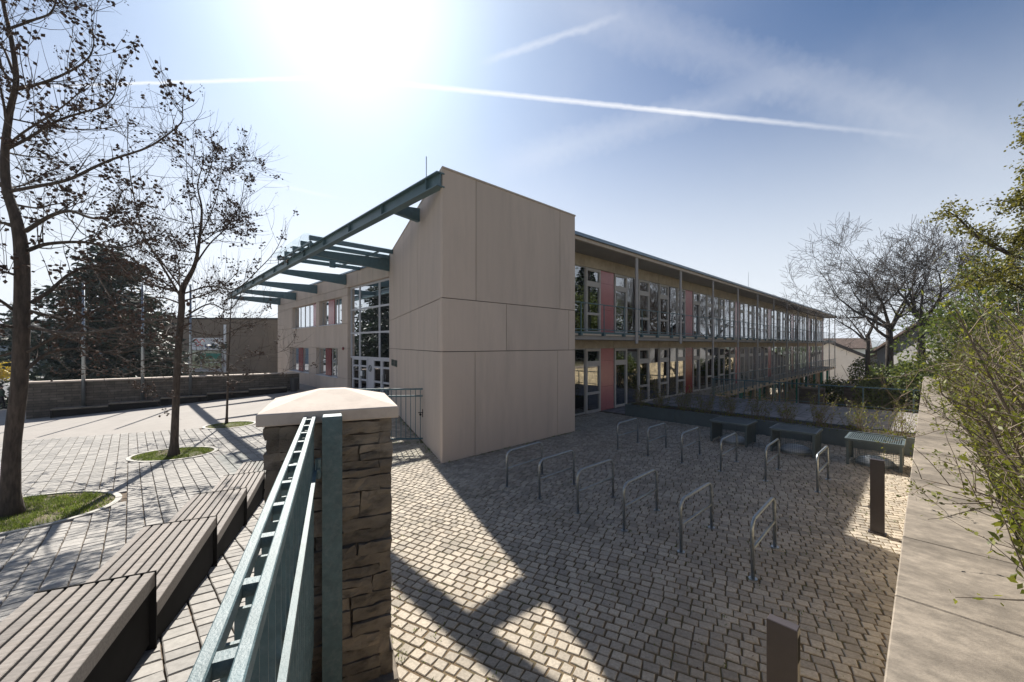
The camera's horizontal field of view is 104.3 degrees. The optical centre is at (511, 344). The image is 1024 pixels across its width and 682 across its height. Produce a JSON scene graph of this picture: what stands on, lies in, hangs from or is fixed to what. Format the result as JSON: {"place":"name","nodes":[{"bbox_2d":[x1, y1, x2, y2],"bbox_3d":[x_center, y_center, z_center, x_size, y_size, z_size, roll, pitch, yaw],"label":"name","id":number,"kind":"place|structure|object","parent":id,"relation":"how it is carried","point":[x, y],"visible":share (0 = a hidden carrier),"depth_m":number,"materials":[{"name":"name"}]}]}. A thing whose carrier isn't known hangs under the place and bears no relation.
{"place":"outdoors","nodes":[
{"label":"outdoors","id":0,"kind":"place"},
{"bbox_2d":[0,490,114,532],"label":"grass patch","id":1,"kind":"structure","parent":0,"point":[36,520],"depth_m":6.74,"materials":[{"name":"green plant"}]},
{"bbox_2d":[0,0,235,517],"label":"paulownia tree","id":2,"kind":"object","parent":1,"relation":"on","point":[11,500],"visible":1,"depth_m":6.51,"materials":[{"name":"brown plant"}]},
{"bbox_2d":[0,424,267,681],"bbox_3d":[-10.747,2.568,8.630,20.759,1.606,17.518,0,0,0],"label":"plaza paving","id":3,"kind":"structure","parent":0,"point":[237,447],"depth_m":6.36,"materials":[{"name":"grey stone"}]},
{"bbox_2d":[0,490,121,535],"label":"kerb","id":4,"kind":"structure","parent":3,"relation":"on","point":[117,496],"depth_m":6.73,"materials":[{"name":"concrete"}]},
{"bbox_2d":[0,570,156,681],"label":"slatted bench","id":5,"kind":"object","parent":3,"relation":"on","point":[104,630],"visible":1,"depth_m":2.34,"materials":[{"name":"wood"}]},
{"bbox_2d":[85,515,216,639],"bbox_3d":[-3.144,2.268,3.447,0.620,0.854,1.600,0,0,-24],"label":"slatted bench","id":6,"kind":"object","parent":3,"relation":"on","point":[180,557],"visible":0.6,"depth_m":3.55,"materials":[{"name":"wood"}]},
{"bbox_2d":[126,446,217,462],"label":"kerb","id":7,"kind":"structure","parent":3,"relation":"on","point":[129,459],"depth_m":10.60,"materials":[{"name":"concrete"}]},
{"bbox_2d":[169,487,246,560],"bbox_3d":[-3.794,2.488,4.909,0.620,0.854,1.600,0,0,-24],"label":"slatted bench","id":8,"kind":"object","parent":3,"relation":"on","point":[228,508],"visible":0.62,"depth_m":5.10,"materials":[{"name":"wood"}]},
{"bbox_2d":[210,471,264,520],"bbox_3d":[-4.443,2.708,6.372,0.620,0.854,1.600,0,0,-24],"label":"slatted bench","id":9,"kind":"object","parent":3,"relation":"on","point":[253,483],"visible":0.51,"depth_m":6.64,"materials":[{"name":"wood"}]},
{"bbox_2d":[235,460,265,493],"bbox_3d":[-5.093,2.913,7.834,0.620,0.854,1.600,0,0,-24],"label":"slatted bench","id":10,"kind":"object","parent":3,"relation":"on","point":[251,466],"visible":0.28,"depth_m":8.09,"materials":[{"name":"wood"}]},
{"bbox_2d":[0,383,318,441],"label":"path","id":11,"kind":"structure","parent":0,"point":[201,414],"depth_m":17.10,"materials":[{"name":"beige concrete"}]},
{"bbox_2d":[50,405,107,417],"bbox_3d":[-20.848,3.290,19.284,1.920,0.600,0.500,0,0,-35],"label":"wall bench","id":12,"kind":"object","parent":11,"relation":"on","point":[68,411],"depth_m":19.05,"materials":[{"name":"concrete"}]},
{"bbox_2d":[81,283,85,405],"bbox_3d":[-21.080,0.172,19.586,0.240,6.580,0.240,0,0,0],"label":"flagpole","id":13,"kind":"object","parent":11,"relation":"on","point":[83,399],"visible":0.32,"depth_m":19.54,"materials":[{"name":"metal"}]},
{"bbox_2d":[108,399,159,411],"bbox_3d":[-19.266,3.178,20.390,1.920,0.600,0.500,0,0,-35],"label":"wall bench","id":14,"kind":"object","parent":11,"relation":"on","point":[123,405],"depth_m":20.18,"materials":[{"name":"concrete"}]},
{"bbox_2d":[26,372,299,418],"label":"stone wall","id":15,"kind":"structure","parent":11,"relation":"on","point":[44,398],"depth_m":20.43,"materials":[{"name":"stone"}]},
{"bbox_2d":[160,395,206,405],"bbox_3d":[-17.684,3.066,21.496,1.920,0.600,0.500,0,0,-35],"label":"wall bench","id":16,"kind":"object","parent":11,"relation":"on","point":[165,401],"depth_m":21.39,"materials":[{"name":"concrete"}]},
{"bbox_2d":[189,284,191,395],"bbox_3d":[-17.711,-0.072,21.941,0.240,6.580,0.240,0,0,0],"label":"flagpole","id":17,"kind":"object","parent":11,"relation":"on","point":[190,360],"visible":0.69,"depth_m":21.89,"materials":[{"name":"metal"}]},
{"bbox_2d":[207,390,248,400],"bbox_3d":[-16.102,2.954,22.601,1.920,0.600,0.500,0,0,-35],"label":"wall bench","id":18,"kind":"object","parent":11,"relation":"on","point":[211,396],"depth_m":22.34,"materials":[{"name":"concrete"}]},
{"bbox_2d":[249,386,286,395],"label":"wall bench","id":19,"kind":"object","parent":11,"relation":"on","point":[262,391],"depth_m":23.49,"materials":[{"name":"concrete"}]},
{"bbox_2d":[131,446,213,460],"bbox_3d":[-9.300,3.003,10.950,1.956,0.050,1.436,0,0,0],"label":"grass patch","id":20,"kind":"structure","parent":0,"point":[165,452],"depth_m":10.93,"materials":[{"name":"green plant"}]},
{"bbox_2d":[31,64,309,456],"bbox_3d":[-9.298,-2.215,10.783,7.472,10.476,4.918,0,0,0],"label":"paulownia tree","id":21,"kind":"object","parent":20,"relation":"on","point":[173,449],"visible":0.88,"depth_m":10.72,"materials":[{"name":"brown plant"}]},
{"bbox_2d":[206,422,252,427],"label":"grass patch","id":22,"kind":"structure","parent":0,"point":[223,424],"depth_m":14.83,"materials":[{"name":"green plant"}]},
{"bbox_2d":[169,256,319,423],"bbox_3d":[-10.130,-0.191,14.967,4.892,6.430,3.359,0,0,25],"label":"paulownia tree","id":23,"kind":"object","parent":22,"relation":"on","point":[227,366],"visible":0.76,"depth_m":15.12,"materials":[{"name":"brown plant"}]},
{"bbox_2d":[0,0,1023,340],"label":"sky","id":24,"kind":"structure","parent":0,"point":[706,136],"materials":[{"name":"blue"}]},
{"bbox_2d":[389,411,912,681],"bbox_3d":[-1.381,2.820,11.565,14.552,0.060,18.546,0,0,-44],"label":"court paving","id":25,"kind":"structure","parent":0,"point":[839,627],"depth_m":5.24,"materials":[{"name":"stone"}]},
{"bbox_2d":[187,413,341,681],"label":"metal fence","id":26,"kind":"object","parent":25,"relation":"on","point":[272,619],"visible":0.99,"depth_m":1.43,"materials":[{"name":"metal"}]},
{"bbox_2d":[256,387,398,681],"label":"stone pillar","id":27,"kind":"structure","parent":25,"relation":"on","point":[368,655],"depth_m":3.20,"materials":[{"name":"stone"}]},
{"bbox_2d":[505,442,543,487],"bbox_3d":[0.274,2.444,8.233,1.150,0.740,0.100,-1,0,-45],"label":"bicycle rack","id":28,"kind":"object","parent":25,"relation":"on","point":[517,448],"visible":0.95,"depth_m":8.14,"materials":[{"name":"metal"}]},
{"bbox_2d":[537,450,575,499],"bbox_3d":[0.871,2.453,7.620,0.100,0.740,1.150,-1,-1,45],"label":"bicycle rack","id":29,"kind":"object","parent":25,"relation":"on","point":[540,477],"visible":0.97,"depth_m":7.47,"materials":[{"name":"metal"}]},
{"bbox_2d":[575,459,615,513],"bbox_3d":[1.477,2.453,6.987,1.150,0.740,0.100,0,-1,-43],"label":"bicycle rack","id":30,"kind":"object","parent":25,"relation":"on","point":[590,486],"visible":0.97,"depth_m":6.85,"materials":[{"name":"metal"}]},
{"bbox_2d":[621,469,659,531],"bbox_3d":[2.066,2.448,6.368,1.150,0.740,0.100,0,0,-44],"label":"bicycle rack","id":31,"kind":"object","parent":25,"relation":"on","point":[656,509],"visible":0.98,"depth_m":6.28,"materials":[{"name":"metal"}]},
{"bbox_2d":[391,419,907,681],"bbox_3d":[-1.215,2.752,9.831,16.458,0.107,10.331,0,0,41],"label":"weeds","id":32,"kind":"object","parent":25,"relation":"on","point":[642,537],"visible":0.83,"depth_m":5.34,"materials":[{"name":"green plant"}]},
{"bbox_2d":[677,482,714,553],"bbox_3d":[2.668,2.450,5.742,1.150,0.740,0.100,0,-1,-43],"label":"bicycle rack","id":33,"kind":"object","parent":25,"relation":"on","point":[682,523],"visible":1,"depth_m":5.59,"materials":[{"name":"metal"}]},
{"bbox_2d":[709,416,757,446],"bbox_3d":[6.397,2.490,11.520,0.910,0.620,1.010,0,0,-44],"label":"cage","id":34,"kind":"object","parent":25,"relation":"on","point":[717,427],"visible":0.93,"depth_m":11.41,"materials":[{"name":"grey metal"}]},
{"bbox_2d":[748,497,778,581],"bbox_3d":[3.250,2.447,5.132,1.150,0.740,0.100,0,-1,-45],"label":"bicycle rack","id":35,"kind":"object","parent":25,"relation":"on","point":[753,546],"visible":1,"depth_m":4.96,"materials":[{"name":"metal"}]},
{"bbox_2d":[763,438,780,481],"bbox_3d":[5.594,2.445,8.552,1.150,0.740,0.100,-1,1,-44],"label":"bicycle rack","id":36,"kind":"object","parent":25,"relation":"on","point":[772,458],"visible":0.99,"depth_m":8.45,"materials":[{"name":"metal"}]},
{"bbox_2d":[767,614,799,681],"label":"bollard","id":37,"kind":"object","parent":25,"relation":"on","point":[783,650],"visible":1,"depth_m":2.42,"materials":[{"name":"metal"}]},
{"bbox_2d":[769,423,822,458],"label":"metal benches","id":38,"kind":"object","parent":25,"relation":"on","point":[777,430],"visible":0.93,"depth_m":10.30,"materials":[{"name":"grey metal"}]},
{"bbox_2d":[780,443,811,455],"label":"skylight dome","id":39,"kind":"structure","parent":25,"relation":"on","point":[798,449],"depth_m":10.23,"materials":[{"name":"plastic"}]},
{"bbox_2d":[814,446,830,492],"bbox_3d":[6.192,2.450,7.934,1.150,0.740,0.100,0,-1,-43],"label":"bicycle rack","id":40,"kind":"object","parent":25,"relation":"on","point":[818,470],"visible":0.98,"depth_m":7.71,"materials":[{"name":"metal"}]},
{"bbox_2d":[844,432,905,472],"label":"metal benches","id":41,"kind":"object","parent":25,"relation":"on","point":[850,438],"visible":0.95,"depth_m":9.26,"materials":[{"name":"grey metal"}]},
{"bbox_2d":[856,455,896,468],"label":"skylight dome","id":42,"kind":"structure","parent":25,"relation":"on","point":[888,463],"depth_m":9.20,"materials":[{"name":"plastic"}]},
{"bbox_2d":[868,458,886,536],"bbox_3d":[5.423,2.255,5.910,0.120,1.110,0.200,0,0,-44],"label":"bollard","id":43,"kind":"object","parent":25,"relation":"on","point":[877,496],"visible":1,"depth_m":5.88,"materials":[{"name":"metal"}]},
{"bbox_2d":[602,393,917,432],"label":"terrace paving","id":44,"kind":"structure","parent":0,"point":[803,414],"depth_m":16.77,"materials":[{"name":"grey stone"}]},
{"bbox_2d":[625,402,915,455],"bbox_3d":[7.667,2.583,13.257,1.012,0.475,8.140,0,0,-44],"label":"planter","id":45,"kind":"object","parent":44,"relation":"on","point":[833,436],"visible":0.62,"depth_m":12.50,"materials":[{"name":"grey concrete"}]},
{"bbox_2d":[690,384,722,413],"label":"twiggy shrub","id":46,"kind":"object","parent":45,"relation":"on","point":[709,403],"visible":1,"depth_m":14.07,"materials":[{"name":"green plant"}]},
{"bbox_2d":[715,385,751,416],"bbox_3d":[7.371,1.882,13.479,0.950,1.044,1.284,0,0,0],"label":"twiggy shrub","id":47,"kind":"object","parent":45,"relation":"on","point":[731,407],"visible":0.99,"depth_m":13.46,"materials":[{"name":"green plant"}]},
{"bbox_2d":[741,386,774,421],"bbox_3d":[7.893,1.866,12.969,1.178,1.076,1.584,0,0,0],"label":"twiggy shrub","id":48,"kind":"object","parent":45,"relation":"on","point":[761,405],"visible":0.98,"depth_m":12.86,"materials":[{"name":"green plant"}]},
{"bbox_2d":[771,392,805,424],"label":"twiggy shrub","id":49,"kind":"object","parent":45,"relation":"on","point":[786,412],"visible":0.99,"depth_m":12.18,"materials":[{"name":"green plant"}]},
{"bbox_2d":[806,391,848,431],"bbox_3d":[9.043,1.856,11.751,1.044,1.096,1.995,0,0,0],"label":"twiggy shrub","id":50,"kind":"object","parent":45,"relation":"on","point":[818,417],"visible":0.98,"depth_m":11.59,"materials":[{"name":"green plant"}]},
{"bbox_2d":[830,396,894,433],"bbox_3d":[9.748,1.909,11.155,0.948,0.990,1.402,0,0,0],"label":"twiggy shrub","id":51,"kind":"object","parent":45,"relation":"on","point":[857,419],"visible":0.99,"depth_m":11.18,"materials":[{"name":"green plant"}]},
{"bbox_2d":[868,395,920,436],"bbox_3d":[10.314,1.858,10.587,1.133,1.094,1.418,0,0,23],"label":"twiggy shrub","id":52,"kind":"object","parent":45,"relation":"on","point":[901,424],"visible":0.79,"depth_m":10.58,"materials":[{"name":"green plant"}]},
{"bbox_2d":[712,378,919,413],"bbox_3d":[13.769,2.312,19.039,0.040,0.975,8.000,0,0,-44],"label":"metal railing","id":53,"kind":"object","parent":44,"relation":"on","point":[744,396],"visible":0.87,"depth_m":19.18,"materials":[{"name":"metal"}]},
{"bbox_2d":[947,387,1023,545],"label":"garden ground","id":54,"kind":"structure","parent":0,"point":[998,483],"depth_m":4.83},
{"bbox_2d":[781,254,927,381],"bbox_3d":[29.184,-2.032,33.994,10.587,11.026,10.659,0,0,0],"label":"bare tree","id":55,"kind":"object","parent":54,"relation":"on","point":[867,355],"visible":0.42,"depth_m":33.12,"materials":[{"name":"brown plant"}]},
{"bbox_2d":[768,213,987,386],"bbox_3d":[23.798,-3.173,26.693,11.314,12.188,10.785,0,0,43],"label":"bare tree","id":56,"kind":"object","parent":54,"relation":"on","point":[889,354],"visible":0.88,"depth_m":26.78,"materials":[{"name":"brown plant"}]},
{"bbox_2d":[846,355,911,385],"bbox_3d":[32.358,2.828,34.052,5.028,4.138,4.455,0,0,0],"label":"garden shrub","id":57,"kind":"object","parent":54,"relation":"on","point":[858,364],"visible":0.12,"depth_m":35.09,"materials":[{"name":"green plant"}]},
{"bbox_2d":[841,354,950,412],"bbox_3d":[21.813,2.331,22.114,5.483,3.676,4.682,0,0,0],"label":"garden shrub","id":58,"kind":"object","parent":54,"relation":"on","point":[884,397],"visible":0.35,"depth_m":22.66,"materials":[{"name":"green plant"}]},
{"bbox_2d":[844,231,1023,606],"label":"leafing bush","id":59,"kind":"object","parent":54,"relation":"on","point":[992,395],"visible":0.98,"depth_m":3.90,"materials":[{"name":"green plant"}]},
{"bbox_2d":[854,221,1021,381],"bbox_3d":[26.256,-2.462,25.205,7.602,10.594,7.823,0,0,-28],"label":"bare tree","id":60,"kind":"object","parent":54,"relation":"on","point":[912,298],"visible":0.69,"depth_m":24.62,"materials":[{"name":"brown plant"}]},
{"bbox_2d":[854,244,1023,333],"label":"bare tree","id":61,"kind":"object","parent":54,"relation":"on","point":[920,296],"visible":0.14,"depth_m":31.52,"materials":[{"name":"brown plant"}]},
{"bbox_2d":[870,317,1022,373],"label":"tiled house","id":62,"kind":"structure","parent":54,"relation":"on","point":[879,350],"depth_m":33.57,"materials":[{"name":"beige paint"}]},
{"bbox_2d":[888,291,1023,398],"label":"garden shrub","id":63,"kind":"object","parent":54,"relation":"on","point":[944,330],"visible":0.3,"depth_m":14.28,"materials":[{"name":"green plant"}]},
{"bbox_2d":[892,251,1023,353],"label":"bare tree","id":64,"kind":"object","parent":54,"relation":"on","point":[944,293],"visible":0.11,"depth_m":27.76,"materials":[{"name":"brown plant"}]},
{"bbox_2d":[920,101,1023,305],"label":"leafing tree","id":65,"kind":"object","parent":54,"relation":"on","point":[1016,241],"visible":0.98,"depth_m":7.07,"materials":[{"name":"green plant"}]},
{"bbox_2d":[939,236,1023,322],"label":"garden tree","id":66,"kind":"object","parent":54,"relation":"on","point":[1008,302],"visible":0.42,"depth_m":19.06,"materials":[{"name":"green plant"}]},
{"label":"street ground","id":67,"kind":"structure","parent":0,"visible":0},
{"bbox_2d":[0,240,227,408],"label":"conifer","id":68,"kind":"object","parent":67,"relation":"on","point":[56,364],"visible":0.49,"depth_m":26.01,"materials":[{"name":"green plant"}]},
{"bbox_2d":[151,318,277,375],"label":"shop building","id":69,"kind":"structure","parent":67,"relation":"on","point":[255,341],"depth_m":45.09,"materials":[{"name":"beige paint"}]},
{"label":"ground","id":70,"kind":"structure","parent":0,"visible":0},
{"bbox_2d":[824,340,864,384],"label":"gable house","id":71,"kind":"structure","parent":70,"relation":"on","point":[846,357],"depth_m":61.03,"materials":[{"name":"beige paint"}]},
{"bbox_2d":[824,338,871,353],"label":"roof","id":72,"kind":"structure","parent":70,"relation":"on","point":[858,344],"depth_m":74.46,"materials":[{"name":"brown tile"}]},
{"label":"sunken court","id":73,"kind":"structure","parent":0,"visible":0},
{"bbox_2d":[226,156,836,462],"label":"school building","id":74,"kind":"structure","parent":73,"relation":"on","point":[486,316],"depth_m":15.41,"materials":[{"name":"beige concrete"}]},
{"bbox_2d":[289,347,308,373],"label":"window","id":75,"kind":"structure","parent":74,"relation":"in","point":[303,357],"depth_m":28.71,"materials":[{"name":"clear glass"}]},
{"bbox_2d":[293,304,315,328],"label":"window","id":76,"kind":"structure","parent":74,"relation":"in","point":[305,316],"depth_m":28.30,"materials":[{"name":"clear glass"}]},
{"bbox_2d":[315,348,338,377],"bbox_3d":[-11.421,1.065,24.741,0.310,1.770,3.760,0,0,-44],"label":"window","id":77,"kind":"structure","parent":74,"relation":"in","point":[328,357],"depth_m":24.80,"materials":[{"name":"clear glass"}]},
{"bbox_2d":[318,298,343,326],"bbox_3d":[-10.995,-1.980,24.297,0.310,1.600,3.810,0,0,-44],"label":"window","id":78,"kind":"structure","parent":74,"relation":"in","point":[332,309],"depth_m":24.31,"materials":[{"name":"clear glass"}]},
{"bbox_2d":[352,358,367,390],"bbox_3d":[-8.220,1.762,21.471,0.151,2.115,1.960,0,0,-44],"label":"door","id":79,"kind":"structure","parent":74,"relation":"in","point":[358,364],"depth_m":21.40,"materials":[{"name":"clear glass"}]},
{"bbox_2d":[373,359,388,394],"bbox_3d":[-6.420,1.762,19.596,0.151,2.115,1.960,0,0,-44],"label":"door","id":80,"kind":"structure","parent":74,"relation":"in","point":[380,366],"depth_m":19.67,"materials":[{"name":"clear glass"}]},
{"bbox_2d":[349,387,422,439],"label":"metal gate","id":81,"kind":"structure","parent":74,"relation":"attached to","point":[410,396],"depth_m":11.46,"materials":[{"name":"grey metal"}]},
{"bbox_2d":[573,265,584,330],"bbox_3d":[2.563,-1.812,15.712,1.036,2.665,0.070,0,0,-44],"label":"fixed window","id":82,"kind":"structure","parent":74,"relation":"in","point":[579,270],"depth_m":15.83,"materials":[{"name":"clear glass"}]},
{"bbox_2d":[575,349,584,415],"bbox_3d":[2.563,1.457,15.712,1.036,2.625,0.070,0,0,-44],"label":"fixed window","id":83,"kind":"structure","parent":74,"relation":"in","point":[579,353],"depth_m":15.83,"materials":[{"name":"clear glass"}]},
{"bbox_2d":[585,267,600,331],"bbox_3d":[3.335,-1.805,16.439,1.036,2.680,0.090,0,0,-44],"label":"window","id":84,"kind":"structure","parent":74,"relation":"in","point":[592,276],"depth_m":16.44,"materials":[{"name":"clear glass"}]},
{"bbox_2d":[585,348,600,413],"bbox_3d":[3.335,1.465,16.439,1.036,2.640,0.090,0,0,-44],"label":"window","id":85,"kind":"structure","parent":74,"relation":"in","point":[592,356],"depth_m":16.44,"materials":[{"name":"clear glass"}]},
{"bbox_2d":[613,274,626,332],"bbox_3d":[4.865,-1.812,17.907,1.036,2.665,0.090,0,0,-44],"label":"balcony door","id":86,"kind":"structure","parent":74,"relation":"in","point":[620,281],"depth_m":17.90,"materials":[{"name":"clear glass"}]},
{"bbox_2d":[614,348,626,407],"bbox_3d":[4.865,1.457,17.907,1.036,2.625,0.090,0,0,-44],"label":"balcony door","id":87,"kind":"structure","parent":74,"relation":"in","point":[620,354],"depth_m":17.95,"materials":[{"name":"clear glass"}]},
{"bbox_2d":[627,277,634,332],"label":"fixed window","id":88,"kind":"structure","parent":74,"relation":"in","point":[630,281],"depth_m":18.55,"materials":[{"name":"clear glass"}]},
{"bbox_2d":[627,348,637,402],"bbox_3d":[5.623,1.457,18.650,1.036,2.625,0.070,0,0,-44],"label":"fixed window","id":89,"kind":"structure","parent":74,"relation":"in","point":[632,353],"depth_m":18.68,"materials":[{"name":"clear glass"}]},
{"bbox_2d":[638,279,648,333],"bbox_3d":[6.396,-1.805,19.373,1.036,2.680,0.090,0,0,-44],"label":"window","id":90,"kind":"structure","parent":74,"relation":"in","point":[643,286],"depth_m":19.40,"materials":[{"name":"clear glass"}]},
{"bbox_2d":[638,348,648,401],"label":"window","id":91,"kind":"structure","parent":74,"relation":"in","point":[643,353],"depth_m":19.40,"materials":[{"name":"clear glass"}]},
{"bbox_2d":[649,282,658,333],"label":"fixed window","id":92,"kind":"structure","parent":74,"relation":"in","point":[653,287],"depth_m":20.11,"materials":[{"name":"clear glass"}]},
{"bbox_2d":[649,348,658,400],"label":"fixed window","id":93,"kind":"structure","parent":74,"relation":"in","point":[653,352],"depth_m":20.11,"materials":[{"name":"clear glass"}]},
{"bbox_2d":[659,284,668,334],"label":"window","id":94,"kind":"structure","parent":74,"relation":"in","point":[663,289],"depth_m":20.87,"materials":[{"name":"clear glass"}]},
{"bbox_2d":[659,348,668,398],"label":"window","id":95,"kind":"structure","parent":74,"relation":"in","point":[663,352],"depth_m":20.87,"materials":[{"name":"clear glass"}]},
{"bbox_2d":[669,286,676,334],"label":"fixed window","id":96,"kind":"structure","parent":74,"relation":"in","point":[672,290],"depth_m":21.61,"materials":[{"name":"clear glass"}]},
{"bbox_2d":[669,348,676,396],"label":"fixed window","id":97,"kind":"structure","parent":74,"relation":"in","point":[672,351],"depth_m":21.61,"materials":[{"name":"clear glass"}]},
{"bbox_2d":[677,348,684,394],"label":"window","id":98,"kind":"structure","parent":74,"relation":"in","point":[680,351],"depth_m":22.31,"materials":[{"name":"clear glass"}]},
{"bbox_2d":[692,291,699,335],"bbox_3d":[10.986,-1.812,23.776,1.036,2.665,0.090,0,0,-44],"label":"balcony door","id":99,"kind":"structure","parent":74,"relation":"in","point":[695,296],"depth_m":23.75,"materials":[{"name":"clear glass"}]},
{"bbox_2d":[692,347,699,391],"bbox_3d":[10.986,1.457,23.776,1.036,2.625,0.090,0,0,-44],"label":"balcony door","id":100,"kind":"structure","parent":74,"relation":"in","point":[695,351],"depth_m":23.75,"materials":[{"name":"clear glass"}]},
{"bbox_2d":[700,293,706,335],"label":"fixed window","id":101,"kind":"structure","parent":74,"relation":"in","point":[703,297],"depth_m":24.60,"materials":[{"name":"clear glass"}]},
{"bbox_2d":[700,347,706,390],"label":"fixed window","id":102,"kind":"structure","parent":74,"relation":"in","point":[703,350],"depth_m":24.60,"materials":[{"name":"clear glass"}]},
{"bbox_2d":[719,297,724,336],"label":"window","id":103,"kind":"structure","parent":74,"relation":"in","point":[721,300],"depth_m":26.73,"materials":[{"name":"clear glass"}]},
{"bbox_2d":[719,347,724,386],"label":"window","id":104,"kind":"structure","parent":74,"relation":"in","point":[721,349],"depth_m":26.73,"materials":[{"name":"clear glass"}]},
{"bbox_2d":[798,386,825,404],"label":"garden wall","id":105,"kind":"structure","parent":73,"relation":"on","point":[803,392],"depth_m":33.50,"materials":[{"name":"stone"}]},
{"bbox_2d":[790,372,846,406],"bbox_3d":[32.121,4.900,40.534,6.566,4.120,5.708,0,0,-26],"label":"garden shrub","id":106,"kind":"object","parent":73,"relation":"on","point":[835,391],"visible":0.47,"depth_m":39.95,"materials":[{"name":"green plant"}]},
{"bbox_2d":[843,384,920,412],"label":"garden wall","id":107,"kind":"structure","parent":73,"relation":"on","point":[848,392],"depth_m":34.13,"materials":[{"name":"stone"}]},
{"bbox_2d":[884,368,1023,681],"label":"retaining wall","id":108,"kind":"structure","parent":73,"relation":"on","point":[937,634],"depth_m":2.81,"materials":[{"name":"beige concrete"}]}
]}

